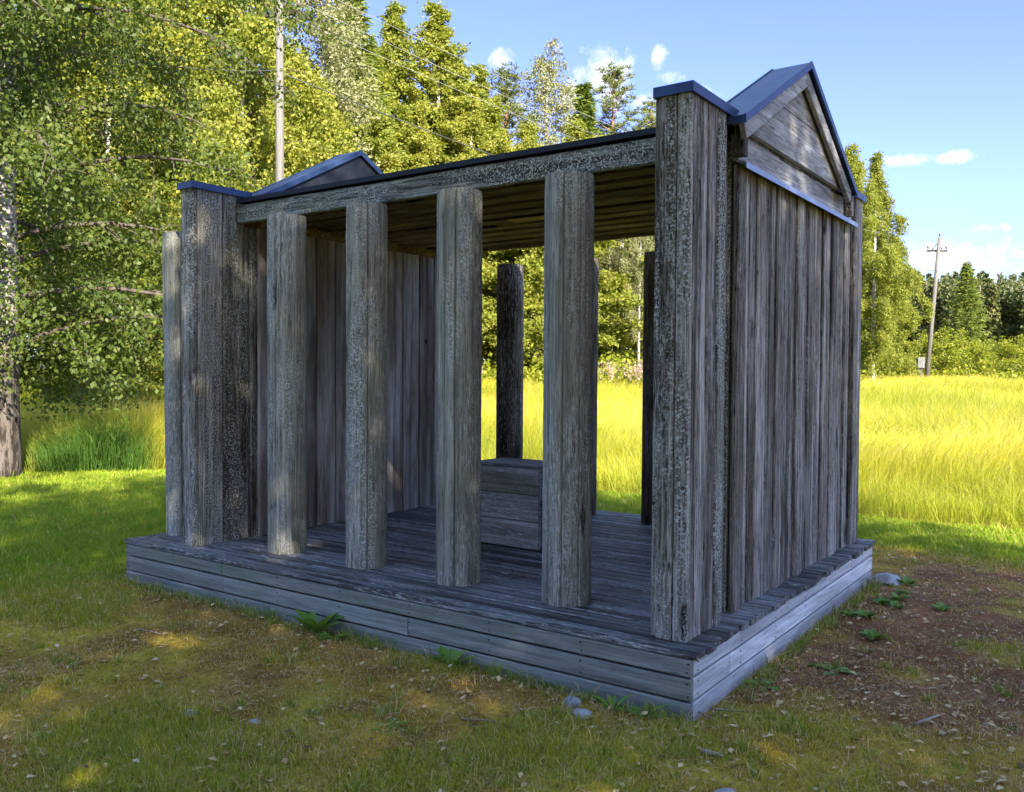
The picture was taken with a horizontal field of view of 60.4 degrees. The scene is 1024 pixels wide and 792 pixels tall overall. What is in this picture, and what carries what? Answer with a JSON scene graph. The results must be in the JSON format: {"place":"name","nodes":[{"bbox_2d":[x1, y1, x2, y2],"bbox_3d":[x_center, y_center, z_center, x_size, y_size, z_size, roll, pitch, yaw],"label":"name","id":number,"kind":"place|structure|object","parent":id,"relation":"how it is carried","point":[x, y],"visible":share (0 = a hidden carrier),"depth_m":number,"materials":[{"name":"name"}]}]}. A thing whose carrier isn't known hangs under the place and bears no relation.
{"place":"outdoors","nodes":[
{"label":"outdoors","id":0,"kind":"place"},
{"bbox_2d":[0,399,1023,791],"bbox_3d":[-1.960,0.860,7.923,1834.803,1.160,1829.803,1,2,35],"label":"ground","id":1,"kind":"structure","parent":0,"point":[950,623],"depth_m":4.41,"materials":[{"name":"soil"}]},
{"bbox_2d":[13,1,105,375],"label":"birch tree","id":2,"kind":"object","parent":1,"relation":"on","point":[48,306],"visible":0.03,"depth_m":28.18,"materials":[{"name":"green plant"}]},
{"bbox_2d":[33,153,167,412],"bbox_3d":[-9.453,-2.770,22.805,5.166,7.253,5.493,0,2,-10],"label":"birch tree","id":3,"kind":"object","parent":1,"relation":"on","point":[139,183],"visible":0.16,"depth_m":22.23,"materials":[{"name":"green plant"}]},
{"bbox_2d":[16,0,231,287],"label":"birch tree","id":4,"kind":"object","parent":1,"relation":"on","point":[89,86],"visible":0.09,"depth_m":24.32,"materials":[{"name":"green plant"}]},
{"bbox_2d":[0,0,344,477],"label":"old birch","id":5,"kind":"object","parent":1,"relation":"on","point":[20,27],"visible":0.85,"depth_m":13.35,"materials":[{"name":"green plant"}]},
{"bbox_2d":[56,0,293,309],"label":"birch tree","id":6,"kind":"object","parent":1,"relation":"on","point":[221,78],"visible":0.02,"depth_m":27.54,"materials":[{"name":"green plant"}]},
{"bbox_2d":[91,124,270,409],"bbox_3d":[-7.772,-3.041,22.976,6.466,7.825,6.080,-1,2,-31],"label":"birch tree","id":7,"kind":"object","parent":1,"relation":"on","point":[153,387],"visible":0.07,"depth_m":21.87,"materials":[{"name":"green plant"}]},
{"bbox_2d":[184,709,197,715],"bbox_3d":[-1.499,1.479,4.107,0.059,0.027,0.077,-1,2,-33],"label":"stone","id":8,"kind":"object","parent":1,"relation":"on","point":[190,712],"visible":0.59,"depth_m":4.09,"materials":[{"name":"grey stone"}]},
{"bbox_2d":[81,0,360,399],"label":"birch tree","id":9,"kind":"object","parent":1,"relation":"on","point":[250,104],"visible":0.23,"depth_m":24.76,"materials":[{"name":"green plant"}]},
{"bbox_2d":[233,47,295,146],"bbox_3d":[-9.346,-7.248,36.566,8.159,14.481,8.178,1,2,17],"label":"birch tree","id":10,"kind":"object","parent":1,"relation":"on","point":[262,115],"visible":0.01,"depth_m":35.70,"materials":[{"name":"green plant"}]},
{"bbox_2d":[264,0,300,181],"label":"utility pole","id":11,"kind":"object","parent":1,"relation":"on","point":[279,136],"visible":0.37,"depth_m":21.51,"materials":[{"name":"grey wood"}]},
{"bbox_2d":[31,41,274,71],"bbox_3d":[-7.069,-6.718,17.100,0.025,2.242,9.121,1,2,16],"label":"overhead cable","id":12,"kind":"object","parent":11,"relation":"attached to","point":[198,68],"visible":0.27,"depth_m":18.77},
{"bbox_2d":[272,7,922,245],"bbox_3d":[9.099,-9.051,36.538,42.323,1.854,0.012,-1,2,-44],"label":"power line","id":13,"kind":"object","parent":11,"relation":"attached to","point":[460,91],"visible":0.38,"depth_m":25.68,"materials":[{"name":"black metal"}]},
{"bbox_2d":[275,70,935,270],"bbox_3d":[9.475,-7.367,36.251,42.499,1.766,0.028,-1,2,-44],"label":"overhead cable","id":14,"kind":"object","parent":11,"relation":"attached to","point":[422,128],"visible":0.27,"depth_m":23.86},
{"bbox_2d":[302,3,945,246],"bbox_3d":[10.052,-9.043,36.430,42.626,1.854,0.012,-1,2,-44],"label":"power line","id":15,"kind":"object","parent":11,"relation":"attached to","point":[489,89],"visible":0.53,"depth_m":25.15,"materials":[{"name":"black metal"}]},
{"bbox_2d":[338,0,937,233],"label":"power line","id":16,"kind":"object","parent":11,"relation":"attached to","point":[497,75],"visible":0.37,"depth_m":25.99,"materials":[{"name":"black metal"}]},
{"bbox_2d":[252,80,364,168],"bbox_3d":[-6.361,-5.261,30.502,9.008,11.376,8.471,0,2,4],"label":"birch tree","id":17,"kind":"object","parent":1,"relation":"on","point":[350,134],"visible":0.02,"depth_m":29.29,"materials":[{"name":"green plant"}]},
{"bbox_2d":[289,609,342,633],"bbox_3d":[-1.201,1.405,5.418,0.339,0.145,0.234,1,2,10],"label":"weed plant","id":18,"kind":"object","parent":1,"relation":"on","point":[309,621],"visible":0.89,"depth_m":5.43,"materials":[{"name":"green plant"}]},
{"bbox_2d":[253,0,387,167],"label":"birch tree","id":19,"kind":"object","parent":1,"relation":"on","point":[339,76],"visible":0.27,"depth_m":31.31,"materials":[{"name":"green plant"}]},
{"bbox_2d":[315,632,348,639],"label":"weed plant","id":20,"kind":"object","parent":1,"relation":"on","point":[326,635],"visible":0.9,"depth_m":5.30,"materials":[{"name":"green plant"}]},
{"bbox_2d":[319,0,403,163],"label":"spruce tree","id":21,"kind":"object","parent":1,"relation":"on","point":[357,4],"visible":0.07,"depth_m":38.73,"materials":[{"name":"green plant"}]},
{"bbox_2d":[339,76,410,171],"bbox_3d":[-6.203,-6.599,36.408,6.788,13.251,6.803,2,2,41],"label":"birch tree","id":22,"kind":"object","parent":1,"relation":"on","point":[378,145],"visible":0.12,"depth_m":35.71,"materials":[{"name":"green plant"}]},
{"bbox_2d":[358,44,406,167],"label":"birch tree","id":23,"kind":"object","parent":1,"relation":"on","point":[398,136],"visible":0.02,"depth_m":41.91,"materials":[{"name":"green plant"}]},
{"bbox_2d":[367,717,411,734],"bbox_3d":[-0.552,1.484,3.950,0.182,0.026,0.205,1,2,35],"label":"weed plant","id":24,"kind":"object","parent":1,"relation":"on","point":[390,722],"visible":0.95,"depth_m":3.97,"materials":[{"name":"green plant"}]},
{"bbox_2d":[381,151,403,172],"bbox_3d":[-4.819,-4.886,35.459,5.111,9.954,5.099,0,2,-10],"label":"birch tree","id":25,"kind":"object","parent":1,"relation":"on","point":[391,165],"visible":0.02,"depth_m":35.30,"materials":[{"name":"green plant"}]},
{"bbox_2d":[148,360,642,384],"bbox_3d":[-2.772,-0.702,31.780,8.648,1.520,23.220,1,2,35],"label":"fireweed","id":26,"kind":"object","parent":1,"relation":"on","point":[637,371],"visible":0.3,"depth_m":36.56,"materials":[{"name":"plant"}]},
{"bbox_2d":[368,0,449,169],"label":"aspen tree","id":27,"kind":"object","parent":1,"relation":"on","point":[397,38],"visible":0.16,"depth_m":43.71,"materials":[{"name":"green plant"}]},
{"bbox_2d":[398,100,439,169],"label":"birch tree","id":28,"kind":"object","parent":1,"relation":"on","point":[421,143],"visible":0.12,"depth_m":40.02,"materials":[{"name":"green plant"}]},
{"bbox_2d":[19,50,869,357],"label":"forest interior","id":29,"kind":"object","parent":1,"relation":"on","point":[411,78],"depth_m":51.29,"materials":[{"name":"green plant"}]},
{"bbox_2d":[431,645,475,664],"bbox_3d":[-0.318,1.452,4.854,0.240,0.100,0.213,1,2,35],"label":"weed plant","id":30,"kind":"object","parent":1,"relation":"on","point":[450,654],"visible":0.8,"depth_m":4.90,"materials":[{"name":"green plant"}]},
{"bbox_2d":[397,0,515,310],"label":"aspen tree","id":31,"kind":"object","parent":1,"relation":"on","point":[446,104],"visible":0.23,"depth_m":44.58,"materials":[{"name":"green plant"}]},
{"bbox_2d":[427,51,512,162],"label":"birch tree","id":32,"kind":"object","parent":1,"relation":"on","point":[474,91],"visible":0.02,"depth_m":47.66,"materials":[{"name":"green plant"}]},
{"bbox_2d":[431,89,527,308],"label":"birch tree","id":33,"kind":"object","parent":1,"relation":"on","point":[467,152],"visible":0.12,"depth_m":44.22,"materials":[{"name":"green plant"}]},
{"bbox_2d":[462,717,507,722],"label":"twig","id":34,"kind":"object","parent":1,"relation":"on","point":[463,718],"visible":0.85,"depth_m":4.05,"materials":[{"name":"grey wood"}]},
{"bbox_2d":[482,301,488,332],"bbox_3d":[-2.828,-5.029,38.931,3.605,9.826,4.103,-1,2,-42],"label":"birch tree","id":35,"kind":"object","parent":1,"relation":"on","point":[484,329],"depth_m":38.06,"materials":[{"name":"green plant"}]},
{"bbox_2d":[470,63,504,364],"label":"aspen tree","id":36,"kind":"object","parent":1,"relation":"on","point":[481,79],"visible":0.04,"depth_m":51.22,"materials":[{"name":"green plant"}]},
{"bbox_2d":[474,99,516,333],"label":"birch tree","id":37,"kind":"object","parent":1,"relation":"on","point":[492,116],"visible":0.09,"depth_m":45.04,"materials":[{"name":"green plant"}]},
{"bbox_2d":[125,61,875,722],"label":"wooden pavilion","id":38,"kind":"structure","parent":1,"relation":"on","point":[323,355],"depth_m":5.67,"materials":[{"name":"grey wood"}]},
{"bbox_2d":[481,457,542,550],"bbox_3d":[0.069,0.817,6.790,0.632,0.622,0.419,1,2,35],"label":"wooden block","id":39,"kind":"object","parent":38,"relation":"on","point":[511,500],"depth_m":6.59,"materials":[{"name":"grey wood"}]},
{"bbox_2d":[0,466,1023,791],"bbox_3d":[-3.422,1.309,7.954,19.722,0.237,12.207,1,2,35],"label":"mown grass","id":40,"kind":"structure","parent":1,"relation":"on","point":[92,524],"depth_m":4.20,"materials":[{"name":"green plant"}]},
{"bbox_2d":[0,517,1023,791],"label":"dry litter","id":41,"kind":"object","parent":1,"relation":"on","point":[954,713],"visible":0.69,"depth_m":4.35,"materials":[{"name":"plant"}]},
{"bbox_2d":[482,145,543,362],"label":"birch tree","id":42,"kind":"object","parent":1,"relation":"on","point":[487,316],"visible":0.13,"depth_m":41.70,"materials":[{"name":"green plant"}]},
{"bbox_2d":[489,60,543,146],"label":"pine tree","id":43,"kind":"object","parent":1,"relation":"on","point":[505,89],"visible":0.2,"depth_m":53.34,"materials":[{"name":"green plant"}]},
{"bbox_2d":[19,336,1023,406],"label":"undergrowth","id":44,"kind":"object","parent":1,"relation":"on","point":[491,373],"visible":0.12,"depth_m":40.55,"materials":[{"name":"green plant"}]},
{"bbox_2d":[510,120,544,150],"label":"birch tree","id":45,"kind":"object","parent":1,"relation":"on","point":[528,139],"visible":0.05,"depth_m":49.45,"materials":[{"name":"green plant"}]},
{"bbox_2d":[507,36,578,147],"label":"birch tree","id":46,"kind":"object","parent":1,"relation":"on","point":[548,81],"visible":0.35,"depth_m":55.94,"materials":[{"name":"green plant"}]},
{"bbox_2d":[482,246,619,374],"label":"birch tree","id":47,"kind":"object","parent":1,"relation":"on","point":[534,276],"visible":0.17,"depth_m":41.78,"materials":[{"name":"green plant"}]},
{"bbox_2d":[482,239,642,377],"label":"birch tree","id":48,"kind":"object","parent":1,"relation":"on","point":[614,301],"visible":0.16,"depth_m":42.06,"materials":[{"name":"green plant"}]},
{"bbox_2d":[564,695,581,708],"bbox_3d":[0.292,1.487,4.276,0.095,0.055,0.127,1,2,10],"label":"stone","id":49,"kind":"object","parent":1,"relation":"on","point":[576,701],"visible":0.77,"depth_m":4.24,"materials":[{"name":"grey stone"}]},
{"bbox_2d":[529,80,624,357],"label":"spruce tree","id":50,"kind":"object","parent":1,"relation":"on","point":[585,94],"visible":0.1,"depth_m":56.99,"materials":[{"name":"green plant"}]},
{"bbox_2d":[572,708,592,719],"bbox_3d":[0.326,1.482,4.100,0.101,0.051,0.084,1,2,33],"label":"stone","id":51,"kind":"object","parent":1,"relation":"on","point":[585,712],"visible":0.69,"depth_m":4.08,"materials":[{"name":"grey stone"}]},
{"bbox_2d":[562,117,608,278],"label":"birch tree","id":52,"kind":"object","parent":1,"relation":"on","point":[573,132],"visible":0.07,"depth_m":48.21,"materials":[{"name":"green plant"}]},
{"bbox_2d":[582,132,636,322],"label":"birch tree","id":53,"kind":"object","parent":1,"relation":"on","point":[592,136],"visible":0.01,"depth_m":48.44,"materials":[{"name":"green plant"}]},
{"bbox_2d":[597,239,628,348],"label":"birch tree","id":54,"kind":"object","parent":1,"relation":"on","point":[610,256],"visible":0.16,"depth_m":45.17,"materials":[{"name":"green plant"}]},
{"bbox_2d":[593,694,634,711],"bbox_3d":[0.488,1.474,4.204,0.191,0.068,0.273,0,2,0],"label":"weed plant","id":55,"kind":"object","parent":1,"relation":"on","point":[610,700],"visible":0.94,"depth_m":4.24,"materials":[{"name":"green plant"}]},
{"bbox_2d":[590,61,651,350],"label":"pine tree","id":56,"kind":"object","parent":1,"relation":"on","point":[608,77],"visible":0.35,"depth_m":57.78,"materials":[{"name":"green plant"}]},
{"bbox_2d":[595,236,654,372],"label":"birch tree","id":57,"kind":"object","parent":1,"relation":"on","point":[624,341],"visible":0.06,"depth_m":45.38,"materials":[{"name":"green plant"}]},
{"bbox_2d":[619,236,654,366],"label":"birch tree","id":58,"kind":"object","parent":1,"relation":"on","point":[635,248],"visible":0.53,"depth_m":43.22,"materials":[{"name":"green plant"}]},
{"bbox_2d":[632,95,655,130],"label":"pine tree","id":59,"kind":"object","parent":1,"relation":"on","point":[651,117],"visible":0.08,"depth_m":62.46,"materials":[{"name":"green plant"}]},
{"bbox_2d":[625,702,669,717],"bbox_3d":[0.643,1.487,4.160,0.189,0.065,0.242,0,2,-17],"label":"weed plant","id":60,"kind":"object","parent":1,"relation":"on","point":[638,709],"visible":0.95,"depth_m":4.16,"materials":[{"name":"green plant"}]},
{"bbox_2d":[700,749,723,756],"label":"twig","id":61,"kind":"object","parent":1,"relation":"on","point":[704,751],"visible":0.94,"depth_m":3.66,"materials":[{"name":"grey wood"}]},
{"bbox_2d":[714,788,734,791],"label":"stone","id":62,"kind":"object","parent":1,"relation":"on","point":[724,790],"visible":0.98,"depth_m":3.33,"materials":[{"name":"grey stone"}]},
{"bbox_2d":[709,707,774,712],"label":"twig","id":63,"kind":"object","parent":1,"relation":"on","point":[717,709],"visible":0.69,"depth_m":4.15,"materials":[{"name":"wood"}]},
{"bbox_2d":[744,679,779,692],"bbox_3d":[1.319,1.496,4.535,0.153,0.024,0.222,0,2,-26],"label":"weed plant","id":64,"kind":"object","parent":1,"relation":"on","point":[775,688],"visible":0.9,"depth_m":4.57,"materials":[{"name":"green plant"}]},
{"bbox_2d":[808,663,860,675],"bbox_3d":[1.743,1.486,4.773,0.238,0.041,0.290,0,2,-5],"label":"weed plant","id":65,"kind":"object","parent":1,"relation":"on","point":[846,670],"visible":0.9,"depth_m":4.73,"materials":[{"name":"green plant"}]},
{"bbox_2d":[841,610,855,615],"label":"weed plant","id":66,"kind":"object","parent":1,"relation":"on","point":[846,613],"visible":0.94,"depth_m":5.87,"materials":[{"name":"green plant"}]},
{"bbox_2d":[850,609,875,617],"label":"weed plant","id":67,"kind":"object","parent":1,"relation":"on","point":[860,612],"visible":1,"depth_m":5.79,"materials":[{"name":"green plant"}]},
{"bbox_2d":[844,142,900,325],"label":"birch tree","id":68,"kind":"object","parent":1,"relation":"on","point":[858,171],"visible":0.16,"depth_m":49.71,"materials":[{"name":"green plant"}]},
{"bbox_2d":[860,629,886,639],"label":"weed plant","id":69,"kind":"object","parent":1,"relation":"on","point":[870,633],"visible":1,"depth_m":5.35,"materials":[{"name":"green plant"}]},
{"bbox_2d":[873,599,887,604],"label":"weed plant","id":70,"kind":"object","parent":1,"relation":"on","point":[882,602],"visible":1,"depth_m":6.10,"materials":[{"name":"green plant"}]},
{"bbox_2d":[872,597,893,603],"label":"weed plant","id":71,"kind":"object","parent":1,"relation":"on","point":[881,598],"visible":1,"depth_m":6.14,"materials":[{"name":"green plant"}]},
{"bbox_2d":[873,573,901,585],"bbox_3d":[2.912,1.428,6.812,0.203,0.119,0.311,1,2,13],"label":"stone","id":72,"kind":"object","parent":1,"relation":"on","point":[889,578],"visible":0.56,"depth_m":6.75,"materials":[{"name":"grey stone"}]},
{"bbox_2d":[861,293,923,376],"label":"birch tree","id":73,"kind":"object","parent":1,"relation":"on","point":[909,351],"visible":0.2,"depth_m":54.21,"materials":[{"name":"green plant"}]},
{"bbox_2d":[888,601,905,607],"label":"weed plant","id":74,"kind":"object","parent":1,"relation":"on","point":[893,603],"visible":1,"depth_m":6.02,"materials":[{"name":"green plant"}]},
{"bbox_2d":[860,150,934,381],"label":"birch tree","id":75,"kind":"object","parent":1,"relation":"on","point":[880,344],"visible":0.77,"depth_m":45.27,"materials":[{"name":"green plant"}]},
{"bbox_2d":[890,592,910,599],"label":"weed plant","id":76,"kind":"object","parent":1,"relation":"on","point":[895,596],"visible":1,"depth_m":6.22,"materials":[{"name":"green plant"}]},
{"bbox_2d":[885,345,920,376],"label":"willow bush","id":77,"kind":"object","parent":1,"relation":"on","point":[913,366],"visible":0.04,"depth_m":56.50,"materials":[{"name":"green plant"}]},
{"bbox_2d":[896,589,912,593],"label":"weed plant","id":78,"kind":"object","parent":1,"relation":"on","point":[901,591],"visible":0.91,"depth_m":6.39,"materials":[{"name":"green plant"}]},
{"bbox_2d":[898,576,916,584],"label":"weed plant","id":79,"kind":"object","parent":1,"relation":"on","point":[906,580],"visible":0.93,"depth_m":6.73,"materials":[{"name":"green plant"}]},
{"bbox_2d":[914,713,943,724],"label":"twig","id":80,"kind":"object","parent":1,"relation":"on","point":[930,718],"visible":1,"depth_m":4.01,"materials":[{"name":"grey wood"}]},
{"bbox_2d":[918,233,946,377],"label":"utility pole","id":81,"kind":"object","parent":1,"relation":"on","point":[921,363],"visible":0.93,"depth_m":51.27,"materials":[{"name":"grey wood"}]},
{"bbox_2d":[932,604,950,610],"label":"weed plant","id":82,"kind":"object","parent":1,"relation":"on","point":[940,608],"visible":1,"depth_m":5.95,"materials":[{"name":"green plant"}]},
{"bbox_2d":[861,270,1023,373],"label":"forest","id":83,"kind":"object","parent":1,"relation":"on","point":[1003,301],"visible":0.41,"depth_m":102.18,"materials":[{"name":"green plant"}]},
{"bbox_2d":[936,602,951,606],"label":"weed plant","id":84,"kind":"object","parent":1,"relation":"on","point":[941,603],"visible":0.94,"depth_m":6.04,"materials":[{"name":"green plant"}]},
{"bbox_2d":[913,324,979,376],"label":"willow bush","id":85,"kind":"object","parent":1,"relation":"on","point":[944,356],"visible":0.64,"depth_m":56.19,"materials":[{"name":"green plant"}]},
{"bbox_2d":[933,260,1000,370],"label":"spruce tree","id":86,"kind":"object","parent":1,"relation":"on","point":[967,309],"visible":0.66,"depth_m":63.49,"materials":[{"name":"green plant"}]},
{"bbox_2d":[958,338,1001,372],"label":"willow bush","id":87,"kind":"object","parent":1,"relation":"on","point":[977,354],"visible":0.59,"depth_m":57.85,"materials":[{"name":"green plant"}]},
{"bbox_2d":[983,348,1012,371],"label":"willow bush","id":88,"kind":"object","parent":1,"relation":"on","point":[997,358],"visible":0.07,"depth_m":64.36,"materials":[{"name":"green plant"}]},
{"bbox_2d":[980,334,1023,375],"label":"willow bush","id":89,"kind":"object","parent":1,"relation":"on","point":[1009,349],"visible":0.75,"depth_m":53.52,"materials":[{"name":"green plant"}]},
{"bbox_2d":[14,0,1023,359],"label":"sky","id":90,"kind":"structure","parent":0,"point":[936,87],"materials":[{"name":"blue"}]},
{"bbox_2d":[20,372,1023,529],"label":"meadow grass","id":91,"kind":"structure","parent":0,"point":[963,448],"depth_m":14.03,"materials":[{"name":"plant"}]}
]}

